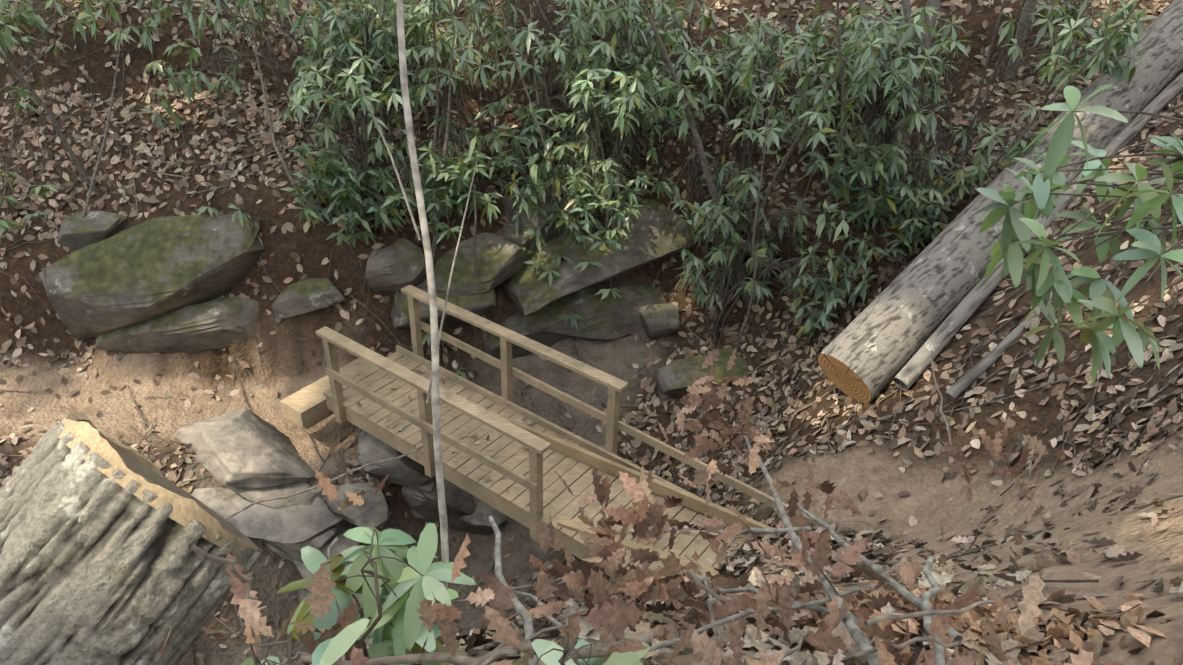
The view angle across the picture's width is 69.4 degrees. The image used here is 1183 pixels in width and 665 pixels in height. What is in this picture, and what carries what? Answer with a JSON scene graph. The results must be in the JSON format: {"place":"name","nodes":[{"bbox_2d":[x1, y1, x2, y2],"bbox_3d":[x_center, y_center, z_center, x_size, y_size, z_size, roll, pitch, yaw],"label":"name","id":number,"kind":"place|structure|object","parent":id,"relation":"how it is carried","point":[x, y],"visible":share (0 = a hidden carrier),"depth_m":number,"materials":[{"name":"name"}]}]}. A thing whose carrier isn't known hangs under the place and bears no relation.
{"place":"outdoors","nodes":[
{"label":"outdoors","id":0,"kind":"place"},
{"bbox_2d":[0,0,1182,664],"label":"ground","id":1,"kind":"structure","parent":0,"point":[928,506],"depth_m":10.47,"materials":[{"name":"brown soil"}]},
{"bbox_2d":[57,211,127,248],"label":"rock","id":2,"kind":"object","parent":1,"relation":"on","point":[77,231],"visible":0.73,"depth_m":10.40,"materials":[{"name":"grey stone"}]},
{"bbox_2d":[0,420,262,664],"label":"tree stump","id":3,"kind":"object","parent":1,"relation":"on","point":[97,567],"visible":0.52,"depth_m":2.31,"materials":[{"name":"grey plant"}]},
{"bbox_2d":[54,411,253,559],"bbox_3d":[-1.369,0.454,2.599,0.711,0.532,0.297,26,39,33],"label":"tree stump top","id":4,"kind":"object","parent":3,"relation":"on","point":[81,427],"visible":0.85,"depth_m":2.39,"materials":[{"name":"beige wood"}]},
{"bbox_2d":[39,214,264,341],"bbox_3d":[-5.508,-0.610,10.608,3.078,1.573,1.265,-3,32,-8],"label":"rock","id":5,"kind":"object","parent":1,"relation":"on","point":[149,269],"visible":0.81,"depth_m":10.26,"materials":[{"name":"grey stone"}]},
{"bbox_2d":[95,296,258,352],"bbox_3d":[-4.828,-0.215,10.867,2.642,0.580,0.952,-3,32,-8],"label":"rock","id":6,"kind":"object","parent":1,"relation":"on","point":[218,323],"visible":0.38,"depth_m":10.49,"materials":[{"name":"grey stone"}]},
{"bbox_2d":[175,408,315,487],"bbox_3d":[-3.976,1.385,9.923,1.614,0.510,1.113,24,38,31],"label":"slate rock","id":7,"kind":"object","parent":1,"relation":"on","point":[242,447],"visible":0.92,"depth_m":9.76,"materials":[{"name":"grey stone"}]},
{"bbox_2d":[191,487,350,543],"bbox_3d":[-3.707,1.890,9.723,1.749,0.612,1.272,22,37,29],"label":"slate rock","id":8,"kind":"object","parent":1,"relation":"on","point":[297,524],"visible":0.38,"depth_m":9.33,"materials":[{"name":"grey stone"}]},
{"bbox_2d":[228,421,316,508],"bbox_3d":[-3.829,1.580,9.934,1.701,0.458,0.980,28,40,35],"label":"slate rock","id":9,"kind":"object","parent":1,"relation":"on","point":[253,495],"visible":0.21,"depth_m":9.55,"materials":[{"name":"grey stone"}]},
{"bbox_2d":[272,278,345,318],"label":"rock","id":10,"kind":"object","parent":1,"relation":"on","point":[305,296],"visible":0.9,"depth_m":10.57,"materials":[{"name":"grey stone"}]},
{"bbox_2d":[267,528,360,562],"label":"slate rock","id":11,"kind":"object","parent":1,"relation":"on","point":[343,543],"visible":0.12,"depth_m":9.47,"materials":[{"name":"grey stone"}]},
{"bbox_2d":[274,528,339,549],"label":"slate rock","id":12,"kind":"object","parent":11,"relation":"on","point":[320,541],"visible":0.19,"depth_m":9.31,"materials":[{"name":"grey stone"}]},
{"bbox_2d":[311,487,322,494],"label":"stone","id":13,"kind":"object","parent":1,"relation":"on","point":[319,490],"visible":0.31,"depth_m":9.78,"materials":[{"name":"stone"}]},
{"bbox_2d":[290,560,352,592],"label":"slate rock","id":14,"kind":"object","parent":1,"relation":"on","point":[302,570],"visible":0.06,"depth_m":9.32,"materials":[{"name":"grey stone"}]},
{"bbox_2d":[280,358,371,429],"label":"wooden beam","id":15,"kind":"structure","parent":1,"relation":"on","point":[305,408],"depth_m":9.93,"materials":[{"name":"brown wood"}]},
{"bbox_2d":[297,578,389,635],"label":"slate rock","id":16,"kind":"object","parent":1,"relation":"on","point":[303,592],"visible":0.08,"depth_m":9.34,"materials":[{"name":"grey stone"}]},
{"bbox_2d":[336,591,363,616],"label":"slate rock","id":17,"kind":"object","parent":1,"relation":"on","point":[361,612],"depth_m":9.31,"materials":[{"name":"grey stone"}]},
{"bbox_2d":[325,482,387,527],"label":"gully rock","id":18,"kind":"object","parent":1,"relation":"on","point":[372,511],"visible":0.67,"depth_m":9.65,"materials":[{"name":"stone"}]},
{"bbox_2d":[356,636,372,645],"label":"slate rock","id":19,"kind":"object","parent":1,"relation":"on","point":[368,641],"depth_m":9.17,"materials":[{"name":"grey stone"}]},
{"bbox_2d":[365,238,425,291],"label":"rock","id":20,"kind":"object","parent":1,"relation":"on","point":[396,266],"visible":0.83,"depth_m":10.44,"materials":[{"name":"grey stone"}]},
{"bbox_2d":[357,427,436,490],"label":"gully rock","id":21,"kind":"object","parent":1,"relation":"on","point":[407,471],"visible":0.52,"depth_m":10.03,"materials":[{"name":"stone"}]},
{"bbox_2d":[362,0,477,637],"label":"sapling","id":22,"kind":"object","parent":1,"relation":"on","point":[434,379],"visible":0.88,"depth_m":2.28,"materials":[{"name":"grey plant"}]},
{"bbox_2d":[401,478,476,522],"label":"gully rock","id":23,"kind":"object","parent":1,"relation":"on","point":[423,504],"visible":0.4,"depth_m":10.26,"materials":[{"name":"stone"}]},
{"bbox_2d":[390,284,494,328],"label":"rock","id":24,"kind":"object","parent":1,"relation":"on","point":[480,304],"visible":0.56,"depth_m":10.63,"materials":[{"name":"grey stone"}]},
{"bbox_2d":[449,497,506,535],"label":"gully rock","id":25,"kind":"object","parent":1,"relation":"on","point":[477,521],"visible":0.62,"depth_m":10.39,"materials":[{"name":"stone"}]},
{"bbox_2d":[421,232,535,295],"bbox_3d":[-1.397,-0.760,11.019,1.836,1.023,1.026,-12,34,-21],"label":"rock","id":26,"kind":"object","parent":1,"relation":"on","point":[501,258],"visible":0.5,"depth_m":10.71,"materials":[{"name":"grey stone"}]},
{"bbox_2d":[487,310,567,359],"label":"rock","id":27,"kind":"object","parent":1,"relation":"on","point":[523,324],"visible":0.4,"depth_m":11.18,"materials":[{"name":"grey stone"}]},
{"bbox_2d":[501,190,584,249],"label":"rock","id":28,"kind":"object","parent":1,"relation":"on","point":[522,238],"visible":0.31,"depth_m":10.93,"materials":[{"name":"grey stone"}]},
{"bbox_2d":[315,285,819,600],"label":"bridge","id":29,"kind":"structure","parent":1,"relation":"on","point":[534,480],"depth_m":8.86,"materials":[{"name":"brown wood"}]},
{"bbox_2d":[342,361,741,588],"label":"deck leaves","id":30,"kind":"object","parent":29,"relation":"on","point":[581,510],"visible":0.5,"depth_m":9.25,"materials":[{"name":"brown plant"}]},
{"bbox_2d":[490,410,781,577],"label":"curb","id":31,"kind":"structure","parent":29,"relation":"attached to","point":[662,489],"depth_m":8.35,"materials":[{"name":"brown wood"}]},
{"bbox_2d":[0,0,1182,664],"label":"leaf litter","id":32,"kind":"object","parent":1,"relation":"on","point":[262,134],"visible":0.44,"depth_m":10.49,"materials":[{"name":"brown plant"}]},
{"bbox_2d":[0,0,1155,378],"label":"rhododendron","id":33,"kind":"object","parent":32,"relation":"on","point":[882,40],"depth_m":10.03,"materials":[{"name":"green plant"}]},
{"bbox_2d":[0,0,1182,355],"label":"shrub stems","id":34,"kind":"object","parent":1,"relation":"on","point":[1020,38],"visible":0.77,"depth_m":9.91,"materials":[{"name":"brown plant"}]},
{"bbox_2d":[0,0,1182,664],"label":"ground twigs","id":35,"kind":"object","parent":1,"relation":"on","point":[974,550],"visible":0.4,"depth_m":10.04,"materials":[{"name":"brown wood"}]},
{"bbox_2d":[188,350,995,664],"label":"fallen branches","id":36,"kind":"object","parent":1,"relation":"on","point":[868,652],"visible":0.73,"depth_m":2.32,"materials":[{"name":"wood"}]},
{"bbox_2d":[159,348,1139,664],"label":"dead leaves","id":37,"kind":"object","parent":36,"relation":"attached to","point":[619,616],"visible":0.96,"depth_m":2.65,"materials":[{"name":"brown plant"}]},
{"bbox_2d":[501,199,694,314],"bbox_3d":[0.085,-1.160,11.353,2.687,1.240,1.483,-14,35,-24],"label":"rock","id":38,"kind":"object","parent":1,"relation":"on","point":[650,237],"visible":0.6,"depth_m":10.89,"materials":[{"name":"grey stone"}]},
{"bbox_2d":[535,285,661,340],"bbox_3d":[0.236,-0.290,11.514,1.979,0.690,0.922,0,32,-3],"label":"rock","id":39,"kind":"object","parent":1,"relation":"on","point":[611,318],"visible":0.62,"depth_m":11.25,"materials":[{"name":"grey stone"}]},
{"bbox_2d":[639,303,679,340],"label":"rock","id":40,"kind":"object","parent":1,"relation":"on","point":[658,321],"visible":0.85,"depth_m":11.16,"materials":[{"name":"grey stone"}]},
{"bbox_2d":[654,349,750,398],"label":"rock","id":41,"kind":"object","parent":1,"relation":"on","point":[674,380],"visible":0.56,"depth_m":10.59,"materials":[{"name":"grey stone"}]},
{"bbox_2d":[242,84,1182,664],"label":"rhododendron","id":42,"kind":"object","parent":1,"relation":"on","point":[408,632],"depth_m":2.61,"materials":[{"name":"green plant"}]},
{"bbox_2d":[293,397,1182,664],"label":"leaf litter","id":43,"kind":"object","parent":1,"relation":"on","point":[1019,538],"visible":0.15,"depth_m":4.23,"materials":[{"name":"brown plant"}]},
{"bbox_2d":[521,554,1054,664],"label":"dead leaves","id":44,"kind":"object","parent":1,"relation":"on","point":[589,633],"visible":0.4,"depth_m":2.76,"materials":[{"name":"brown plant"}]},
{"bbox_2d":[677,580,1166,664],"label":"fallen leaves","id":45,"kind":"object","parent":1,"relation":"on","point":[1059,631],"visible":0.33,"depth_m":2.78,"materials":[{"name":"brown plant"}]},
{"bbox_2d":[817,0,1182,402],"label":"log","id":46,"kind":"object","parent":1,"relation":"on","point":[877,343],"visible":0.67,"depth_m":8.66,"materials":[{"name":"grey wood"}]},
{"bbox_2d":[893,72,1182,390],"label":"limb","id":47,"kind":"object","parent":1,"relation":"on","point":[936,343],"visible":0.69,"depth_m":8.50,"materials":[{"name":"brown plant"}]},
{"bbox_2d":[945,153,1177,399],"bbox_3d":[4.514,-0.576,8.021,2.936,1.913,0.183,-19,38,-30],"label":"stick","id":48,"kind":"object","parent":1,"relation":"on","point":[969,377],"visible":0.35,"depth_m":7.83,"materials":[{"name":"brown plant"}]}
]}

